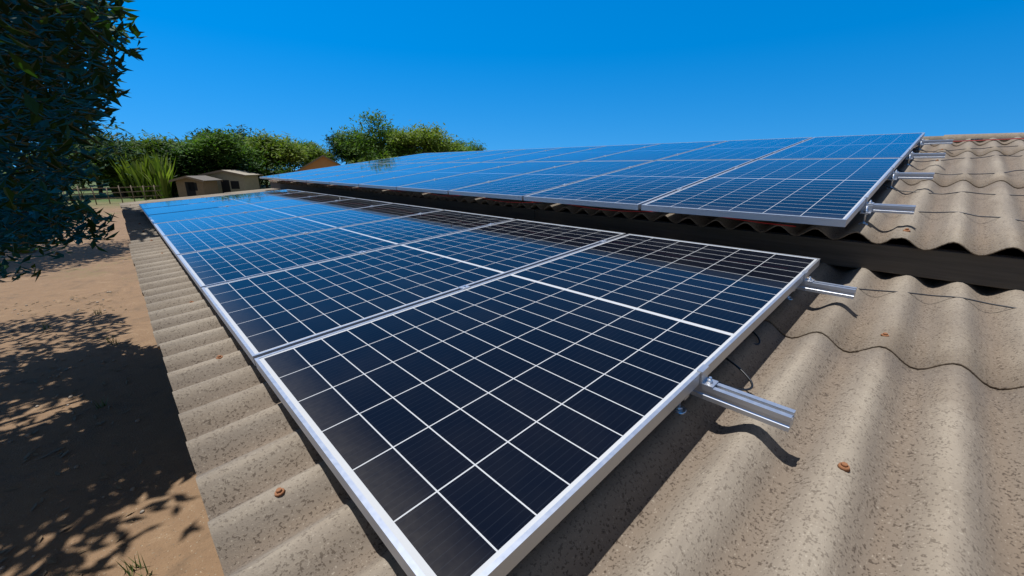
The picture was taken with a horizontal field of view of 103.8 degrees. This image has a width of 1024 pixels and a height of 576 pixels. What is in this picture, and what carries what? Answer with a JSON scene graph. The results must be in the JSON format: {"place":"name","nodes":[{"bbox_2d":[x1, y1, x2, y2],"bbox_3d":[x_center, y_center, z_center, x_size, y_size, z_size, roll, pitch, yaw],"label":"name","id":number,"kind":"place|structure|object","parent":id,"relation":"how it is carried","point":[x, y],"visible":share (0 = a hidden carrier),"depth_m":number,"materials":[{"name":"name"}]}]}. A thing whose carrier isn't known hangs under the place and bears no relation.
{"place":"outdoors","nodes":[
{"label":"outdoors","id":0,"kind":"place"},
{"bbox_2d":[0,170,291,575],"bbox_3d":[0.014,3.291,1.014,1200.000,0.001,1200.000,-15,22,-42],"label":"ground","id":1,"kind":"structure","parent":0,"point":[167,533],"depth_m":5.45,"materials":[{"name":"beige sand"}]},
{"bbox_2d":[12,145,121,197],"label":"bush","id":2,"kind":"object","parent":1,"relation":"on","point":[97,164],"visible":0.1,"depth_m":43.99,"materials":[{"name":"green plant"}]},
{"bbox_2d":[32,163,120,195],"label":"bush","id":3,"kind":"object","parent":1,"relation":"on","point":[111,171],"visible":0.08,"depth_m":45.05,"materials":[{"name":"green plant"}]},
{"bbox_2d":[3,119,153,253],"bbox_3d":[-19.667,-5.325,14.841,8.870,8.432,9.382,-4,17,-14],"label":"tree","id":4,"kind":"object","parent":1,"relation":"on","point":[115,144],"visible":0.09,"depth_m":17.47,"materials":[{"name":"green plant"}]},
{"bbox_2d":[53,137,131,195],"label":"tree","id":5,"kind":"object","parent":1,"relation":"on","point":[100,190],"depth_m":47.75,"materials":[{"name":"green plant"}]},
{"bbox_2d":[72,172,113,195],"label":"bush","id":6,"kind":"object","parent":1,"relation":"on","point":[87,182],"visible":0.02,"depth_m":47.20,"materials":[{"name":"green plant"}]},
{"bbox_2d":[72,160,117,194],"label":"bush","id":7,"kind":"object","parent":1,"relation":"on","point":[100,183],"visible":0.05,"depth_m":47.06,"materials":[{"name":"green plant"}]},
{"bbox_2d":[73,132,146,196],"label":"tree","id":8,"kind":"object","parent":1,"relation":"on","point":[108,158],"visible":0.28,"depth_m":44.64,"materials":[{"name":"green plant"}]},
{"bbox_2d":[63,185,162,205],"bbox_3d":[-39.302,-7.357,32.787,0.129,1.799,22.307,3,17,10],"label":"wooden fence","id":9,"kind":"object","parent":1,"relation":"on","point":[107,192],"visible":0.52,"depth_m":38.86,"materials":[{"name":"brown wood"}]},
{"bbox_2d":[100,155,177,195],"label":"bush","id":10,"kind":"object","parent":1,"relation":"on","point":[116,178],"visible":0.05,"depth_m":45.30,"materials":[{"name":"green plant"}]},
{"bbox_2d":[107,151,177,198],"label":"vegetation cane clumps","id":11,"kind":"object","parent":1,"relation":"on","point":[151,172],"visible":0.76,"depth_m":43.40,"materials":[{"name":"green plant"}]},
{"bbox_2d":[114,130,184,160],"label":"tree","id":12,"kind":"object","parent":1,"relation":"on","point":[153,142],"visible":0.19,"depth_m":47.65,"materials":[{"name":"green plant"}]},
{"bbox_2d":[124,142,197,184],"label":"bush","id":13,"kind":"object","parent":1,"relation":"on","point":[182,175],"visible":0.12,"depth_m":46.84,"materials":[{"name":"green plant"}]},
{"bbox_2d":[145,147,214,175],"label":"bush","id":14,"kind":"object","parent":1,"relation":"on","point":[192,161],"visible":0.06,"depth_m":48.05,"materials":[{"name":"green plant"}]},
{"bbox_2d":[149,139,222,175],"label":"tree","id":15,"kind":"object","parent":1,"relation":"on","point":[186,162],"visible":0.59,"depth_m":47.40,"materials":[{"name":"green plant"}]},
{"bbox_2d":[168,175,222,196],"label":"dark shed","id":16,"kind":"structure","parent":1,"relation":"on","point":[187,186],"depth_m":42.70,"materials":[{"name":"brown wood"}]},
{"bbox_2d":[168,150,246,181],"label":"bush","id":17,"kind":"object","parent":1,"relation":"on","point":[176,166],"visible":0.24,"depth_m":48.92,"materials":[{"name":"green plant"}]},
{"bbox_2d":[167,124,268,173],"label":"tree","id":18,"kind":"object","parent":1,"relation":"on","point":[221,144],"visible":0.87,"depth_m":48.28,"materials":[{"name":"green plant"}]},
{"bbox_2d":[183,124,268,160],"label":"tree","id":19,"kind":"object","parent":1,"relation":"on","point":[237,132],"visible":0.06,"depth_m":58.11,"materials":[{"name":"green plant"}]},
{"bbox_2d":[198,170,262,193],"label":"shed","id":20,"kind":"structure","parent":1,"relation":"on","point":[236,180],"depth_m":46.66,"materials":[{"name":"paint"}]},
{"bbox_2d":[215,157,291,188],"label":"bush","id":21,"kind":"object","parent":1,"relation":"on","point":[249,167],"visible":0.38,"depth_m":50.79,"materials":[{"name":"green plant"}]},
{"bbox_2d":[233,161,276,187],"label":"bush","id":22,"kind":"object","parent":1,"relation":"on","point":[263,184],"visible":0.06,"depth_m":56.76,"materials":[{"name":"green plant"}]},
{"bbox_2d":[240,153,307,180],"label":"bush","id":23,"kind":"object","parent":1,"relation":"on","point":[289,168],"visible":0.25,"depth_m":55.67,"materials":[{"name":"green plant"}]},
{"bbox_2d":[237,129,312,169],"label":"tree","id":24,"kind":"object","parent":1,"relation":"on","point":[281,150],"visible":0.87,"depth_m":55.78,"materials":[{"name":"green plant"}]},
{"bbox_2d":[271,136,324,151],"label":"tree","id":25,"kind":"object","parent":1,"relation":"on","point":[304,143],"visible":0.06,"depth_m":76.37,"materials":[{"name":"green plant"}]},
{"bbox_2d":[292,141,335,167],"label":"tree","id":26,"kind":"object","parent":1,"relation":"on","point":[318,152],"visible":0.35,"depth_m":70.32,"materials":[{"name":"green plant"}]},
{"bbox_2d":[294,155,340,171],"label":"roof","id":27,"kind":"structure","parent":1,"relation":"on","point":[322,161],"depth_m":51.97,"materials":[{"name":"ceramic"}]},
{"bbox_2d":[317,137,346,163],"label":"tree","id":28,"kind":"object","parent":1,"relation":"on","point":[337,156],"visible":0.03,"depth_m":82.01,"materials":[{"name":"green plant"}]},
{"bbox_2d":[320,127,383,162],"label":"tree","id":29,"kind":"object","parent":1,"relation":"on","point":[337,148],"visible":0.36,"depth_m":71.47,"materials":[{"name":"green plant"}]},
{"bbox_2d":[329,108,417,161],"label":"tree","id":30,"kind":"object","parent":1,"relation":"on","point":[363,142],"visible":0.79,"depth_m":58.97,"materials":[{"name":"green plant"}]},
{"bbox_2d":[349,149,397,162],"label":"bush","id":31,"kind":"object","parent":1,"relation":"on","point":[364,159],"visible":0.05,"depth_m":56.28,"materials":[{"name":"green plant"}]},
{"bbox_2d":[346,148,415,163],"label":"bush","id":32,"kind":"object","parent":1,"relation":"on","point":[369,156],"visible":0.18,"depth_m":72.78,"materials":[{"name":"green plant"}]},
{"bbox_2d":[377,120,474,156],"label":"tree","id":33,"kind":"object","parent":1,"relation":"on","point":[425,139],"visible":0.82,"depth_m":59.04,"materials":[{"name":"green plant"}]},
{"bbox_2d":[432,137,487,151],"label":"tree","id":34,"kind":"object","parent":1,"relation":"on","point":[480,148],"visible":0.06,"depth_m":83.60,"materials":[{"name":"green plant"}]},
{"bbox_2d":[445,143,476,151],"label":"tree","id":35,"kind":"object","parent":1,"relation":"on","point":[459,149],"visible":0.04,"depth_m":60.34,"materials":[{"name":"green plant"}]},
{"bbox_2d":[389,193,1023,256],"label":"building walls","id":36,"kind":"structure","parent":1,"relation":"on","point":[949,246],"depth_m":9.03,"materials":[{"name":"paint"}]},
{"bbox_2d":[120,193,1023,575],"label":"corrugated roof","id":37,"kind":"structure","parent":36,"relation":"on","point":[930,483],"depth_m":0.94,"materials":[{"name":"beige concrete"}]},
{"bbox_2d":[201,197,795,431],"bbox_3d":[-2.395,-0.599,3.981,0.076,0.142,8.804,-20,26,-40],"label":"mounting rail","id":38,"kind":"object","parent":37,"relation":"on","point":[765,411],"visible":0.27,"depth_m":1.01,"materials":[{"name":"silver metal"}]},
{"bbox_2d":[139,189,305,209],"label":"solar panel","id":39,"kind":"object","parent":38,"relation":"on","point":[200,200],"visible":0.74,"depth_m":6.63,"materials":[{"name":"blue glass"}]},
{"bbox_2d":[143,192,327,216],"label":"solar panel","id":40,"kind":"object","parent":38,"relation":"on","point":[179,208],"visible":0.77,"depth_m":5.88,"materials":[{"name":"blue glass"}]},
{"bbox_2d":[147,195,354,225],"bbox_3d":[-3.326,-1.059,5.280,2.200,0.037,1.040,-20,26,-40],"label":"solar panel","id":41,"kind":"object","parent":38,"relation":"on","point":[191,214],"visible":0.76,"depth_m":5.12,"materials":[{"name":"blue glass"}]},
{"bbox_2d":[154,198,391,238],"bbox_3d":[-2.592,-0.836,4.546,2.200,0.037,1.040,-20,26,-40],"label":"solar panel","id":42,"kind":"object","parent":38,"relation":"on","point":[189,225],"visible":0.8,"depth_m":4.37,"materials":[{"name":"blue glass"}]},
{"bbox_2d":[163,203,443,258],"bbox_3d":[-1.857,-0.613,3.812,2.200,0.037,1.040,-20,26,-40],"label":"solar panel","id":43,"kind":"object","parent":38,"relation":"on","point":[188,242],"visible":0.81,"depth_m":3.60,"materials":[{"name":"blue glass"}]},
{"bbox_2d":[177,210,514,292],"bbox_3d":[-1.123,-0.390,3.078,2.200,0.037,1.040,-20,26,-40],"label":"solar panel","id":44,"kind":"object","parent":38,"relation":"on","point":[206,268],"visible":0.83,"depth_m":2.81,"materials":[{"name":"blue glass"}]},
{"bbox_2d":[201,219,625,365],"bbox_3d":[-0.389,-0.167,2.344,2.200,0.037,1.040,-20,26,-40],"label":"solar panel","id":45,"kind":"object","parent":38,"relation":"on","point":[264,314],"visible":0.82,"depth_m":1.98,"materials":[{"name":"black glass"}]},
{"bbox_2d":[254,234,819,575],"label":"solar panel","id":46,"kind":"object","parent":38,"relation":"on","point":[504,425],"visible":1,"depth_m":1.07,"materials":[{"name":"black glass"}]},
{"bbox_2d":[137,211,888,496],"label":"dry leaves","id":47,"kind":"object","parent":37,"relation":"attached to","point":[843,466],"visible":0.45,"depth_m":0.91,"materials":[{"name":"brown plant"}]},
{"bbox_2d":[224,188,1023,389],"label":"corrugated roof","id":48,"kind":"structure","parent":37,"relation":"on","point":[983,343],"depth_m":1.61,"materials":[{"name":"beige concrete"}]},
{"bbox_2d":[272,190,856,299],"bbox_3d":[-1.627,-0.892,4.682,0.076,0.134,8.774,-20,26,-40],"label":"mounting rail","id":49,"kind":"object","parent":48,"relation":"on","point":[810,284],"visible":0.27,"depth_m":1.72,"materials":[{"name":"silver metal"}]},
{"bbox_2d":[270,182,1023,290],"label":"beam","id":50,"kind":"structure","parent":48,"relation":"on","point":[997,271],"depth_m":2.34,"materials":[{"name":"black metal"}]},
{"bbox_2d":[858,288,1015,308],"bbox_3d":[2.056,0.158,1.396,0.314,0.015,1.902,-20,26,-40],"label":"cable on lower roof","id":51,"kind":"object","parent":48,"relation":"on","point":[942,296],"visible":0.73,"depth_m":1.75,"materials":[{"name":"black rubber"}]},
{"bbox_2d":[708,357,752,390],"bbox_3d":[0.617,0.228,1.301,0.170,0.076,0.312,-20,26,-40],"label":"cable loop","id":52,"kind":"object","parent":37,"relation":"on","point":[744,373],"visible":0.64,"depth_m":1.22,"materials":[{"name":"black rubber"}]},
{"bbox_2d":[743,331,760,344],"bbox_3d":[0.834,0.137,1.546,0.136,0.089,0.236,-20,26,-40],"label":"cable loop","id":53,"kind":"object","parent":37,"relation":"on","point":[757,336],"visible":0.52,"depth_m":1.48,"materials":[{"name":"black rubber"}]},
{"bbox_2d":[269,179,1023,255],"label":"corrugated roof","id":54,"kind":"structure","parent":36,"relation":"on","point":[979,236],"depth_m":2.38,"materials":[{"name":"beige concrete"}]},
{"bbox_2d":[299,173,915,224],"bbox_3d":[-1.701,-1.532,5.846,0.076,0.155,10.918,-25,29,-38],"label":"mounting rail","id":55,"kind":"object","parent":54,"relation":"on","point":[869,207],"visible":0.23,"depth_m":2.15,"materials":[{"name":"silver metal"}]},
{"bbox_2d":[259,163,368,179],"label":"solar panel","id":56,"kind":"object","parent":55,"relation":"on","point":[297,172],"visible":0.77,"depth_m":9.39,"materials":[{"name":"blue glass"}]},
{"bbox_2d":[272,163,388,180],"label":"solar panel","id":57,"kind":"object","parent":55,"relation":"on","point":[285,178],"visible":0.81,"depth_m":8.66,"materials":[{"name":"blue glass"}]},
{"bbox_2d":[288,163,411,181],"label":"solar panel","id":58,"kind":"object","parent":55,"relation":"on","point":[305,178],"visible":0.8,"depth_m":7.90,"materials":[{"name":"blue glass"}]},
{"bbox_2d":[306,163,439,183],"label":"solar panel","id":59,"kind":"object","parent":55,"relation":"on","point":[325,180],"visible":0.81,"depth_m":7.15,"materials":[{"name":"blue glass"}]},
{"bbox_2d":[268,179,795,226],"bbox_3d":[-2.066,-1.420,5.672,0.058,0.041,10.296,-25,29,-38],"label":"mounting rail","id":60,"kind":"object","parent":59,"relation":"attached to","point":[587,207],"depth_m":3.00,"materials":[{"name":"silver metal"}]},
{"bbox_2d":[329,162,478,186],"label":"solar panel","id":61,"kind":"object","parent":55,"relation":"on","point":[356,181],"visible":0.82,"depth_m":6.41,"materials":[{"name":"blue glass"}]},
{"bbox_2d":[359,162,520,189],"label":"solar panel","id":62,"kind":"object","parent":55,"relation":"on","point":[393,183],"visible":0.82,"depth_m":5.65,"materials":[{"name":"blue glass"}]},
{"bbox_2d":[397,161,579,193],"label":"solar panel","id":63,"kind":"object","parent":55,"relation":"on","point":[445,185],"visible":0.89,"depth_m":4.90,"materials":[{"name":"blue glass"}]},
{"bbox_2d":[449,160,653,199],"bbox_3d":[0.509,-1.217,4.369,2.200,0.035,1.040,-25,29,-38],"label":"solar panel","id":64,"kind":"object","parent":55,"relation":"on","point":[518,187],"visible":0.86,"depth_m":4.13,"materials":[{"name":"blue glass"}]},
{"bbox_2d":[523,159,754,209],"bbox_3d":[1.243,-0.994,3.635,2.200,0.035,1.040,-25,29,-38],"label":"solar panel","id":65,"kind":"object","parent":55,"relation":"on","point":[635,187],"visible":0.87,"depth_m":3.36,"materials":[{"name":"blue glass"}]},
{"bbox_2d":[641,158,901,226],"bbox_3d":[1.977,-0.771,2.901,2.200,0.035,1.040,-25,29,-38],"label":"solar panel","id":66,"kind":"object","parent":55,"relation":"on","point":[829,192],"visible":1,"depth_m":2.57,"materials":[{"name":"blue glass"}]},
{"bbox_2d":[330,166,934,188],"bbox_3d":[-0.901,-1.897,6.524,0.076,0.155,10.933,-25,29,-38],"label":"mounting rail","id":67,"kind":"object","parent":54,"relation":"on","point":[895,175],"visible":0.26,"depth_m":2.84,"materials":[{"name":"silver metal"}]},
{"bbox_2d":[903,149,943,231],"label":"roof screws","id":68,"kind":"object","parent":54,"relation":"on","point":[907,229],"visible":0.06,"depth_m":2.05,"materials":[{"name":"brown metal"}]},
{"bbox_2d":[882,184,1023,195],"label":"cable","id":69,"kind":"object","parent":54,"relation":"on","point":[950,193],"depth_m":2.64,"materials":[{"name":"beige"}]},
{"bbox_2d":[883,150,1023,187],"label":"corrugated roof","id":70,"kind":"structure","parent":54,"relation":"on","point":[975,168],"depth_m":3.33,"materials":[{"name":"beige concrete"}]},
{"bbox_2d":[353,152,442,163],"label":"solar panel","id":71,"kind":"object","parent":70,"relation":"on","point":[394,158],"visible":0.59,"depth_m":10.82,"materials":[{"name":"blue glass"}]},
{"bbox_2d":[376,151,466,162],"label":"solar panel","id":72,"kind":"object","parent":70,"relation":"on","point":[416,157],"visible":0.58,"depth_m":10.11,"materials":[{"name":"blue glass"}]},
{"bbox_2d":[395,150,492,162],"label":"solar panel","id":73,"kind":"object","parent":70,"relation":"on","point":[440,157],"visible":0.56,"depth_m":9.35,"materials":[{"name":"blue glass"}]},
{"bbox_2d":[418,149,522,162],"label":"solar panel","id":74,"kind":"object","parent":70,"relation":"on","point":[456,158],"visible":0.61,"depth_m":8.58,"materials":[{"name":"blue glass"}]},
{"bbox_2d":[446,147,562,162],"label":"solar panel","id":75,"kind":"object","parent":70,"relation":"on","point":[501,155],"visible":0.63,"depth_m":7.86,"materials":[{"name":"blue glass"}]},
{"bbox_2d":[485,146,602,161],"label":"solar panel","id":76,"kind":"object","parent":70,"relation":"on","point":[540,155],"visible":0.6,"depth_m":7.11,"materials":[{"name":"blue glass"}]},
{"bbox_2d":[527,143,660,161],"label":"solar panel","id":77,"kind":"object","parent":70,"relation":"on","point":[588,154],"visible":0.66,"depth_m":6.36,"materials":[{"name":"blue glass"}]},
{"bbox_2d":[585,141,725,160],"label":"solar panel","id":78,"kind":"object","parent":70,"relation":"on","point":[658,151],"visible":0.67,"depth_m":5.60,"materials":[{"name":"blue glass"}]},
{"bbox_2d":[372,149,945,165],"bbox_3d":[-0.101,-2.266,7.202,0.076,0.146,10.948,-25,29,-38],"label":"mounting rail","id":79,"kind":"object","parent":70,"relation":"on","point":[910,156],"visible":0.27,"depth_m":3.52,"materials":[{"name":"silver metal"}]},
{"bbox_2d":[659,137,812,159],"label":"solar panel","id":80,"kind":"object","parent":79,"relation":"on","point":[755,149],"visible":0.69,"depth_m":4.85,"materials":[{"name":"blue glass"}]},
{"bbox_2d":[760,133,924,161],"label":"solar panel","id":81,"kind":"object","parent":79,"relation":"on","point":[873,146],"visible":0.82,"depth_m":4.09,"materials":[{"name":"blue glass"}]},
{"bbox_2d":[896,169,1023,174],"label":"cable","id":82,"kind":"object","parent":70,"relation":"on","point":[967,173],"depth_m":3.08,"materials":[{"name":"beige"}]},
{"bbox_2d":[910,140,1023,156],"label":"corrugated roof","id":83,"kind":"structure","parent":70,"relation":"on","point":[1018,145],"depth_m":4.14,"materials":[{"name":"beige concrete"}]},
{"bbox_2d":[407,137,953,155],"bbox_3d":[0.699,-2.634,7.879,0.076,0.138,10.963,-25,29,-38],"label":"mounting rail","id":84,"kind":"object","parent":83,"relation":"on","point":[924,142],"visible":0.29,"depth_m":4.20,"materials":[{"name":"silver metal"}]},
{"bbox_2d":[913,146,1013,151],"bbox_3d":[4.973,-1.336,3.803,2.169,0.066,0.218,13,21,36],"label":"cable","id":85,"kind":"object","parent":83,"relation":"on","point":[962,149],"depth_m":4.04,"materials":[{"name":"beige"}]},
{"bbox_2d":[916,137,1023,145],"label":"roof ridge cap","id":86,"kind":"structure","parent":83,"relation":"on","point":[985,142],"depth_m":4.43,"materials":[{"name":"beige concrete"}]},
{"bbox_2d":[921,132,1023,142],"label":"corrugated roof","id":87,"kind":"structure","parent":86,"relation":"on","point":[981,136],"depth_m":4.57,"materials":[{"name":"beige concrete"}]},
{"bbox_2d":[912,155,1022,161],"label":"cable","id":88,"kind":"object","parent":70,"relation":"on","point":[961,158],"depth_m":3.68,"materials":[{"name":"beige"}]},
{"bbox_2d":[918,211,1023,221],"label":"cable","id":89,"kind":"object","parent":54,"relation":"on","point":[967,214],"depth_m":2.21,"materials":[{"name":"beige"}]},
{"bbox_3d":[-11.799,-2.535,1.177,14.899,10.961,13.109,-15,22,-42],"label":"mango tree","id":90,"kind":"object","parent":1,"relation":"on","visible":0},
{"bbox_2d":[0,0,147,281],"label":"tree boughs","id":91,"kind":"object","parent":90,"relation":"on","point":[48,99],"visible":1,"depth_m":4.98,"materials":[{"name":"green plant"}]},
{"bbox_2d":[13,0,1023,169],"label":"sky","id":92,"kind":"structure","parent":0,"point":[502,74],"materials":[{"name":"blue"}]},
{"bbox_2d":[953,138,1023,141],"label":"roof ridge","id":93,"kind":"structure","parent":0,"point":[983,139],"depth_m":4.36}
]}

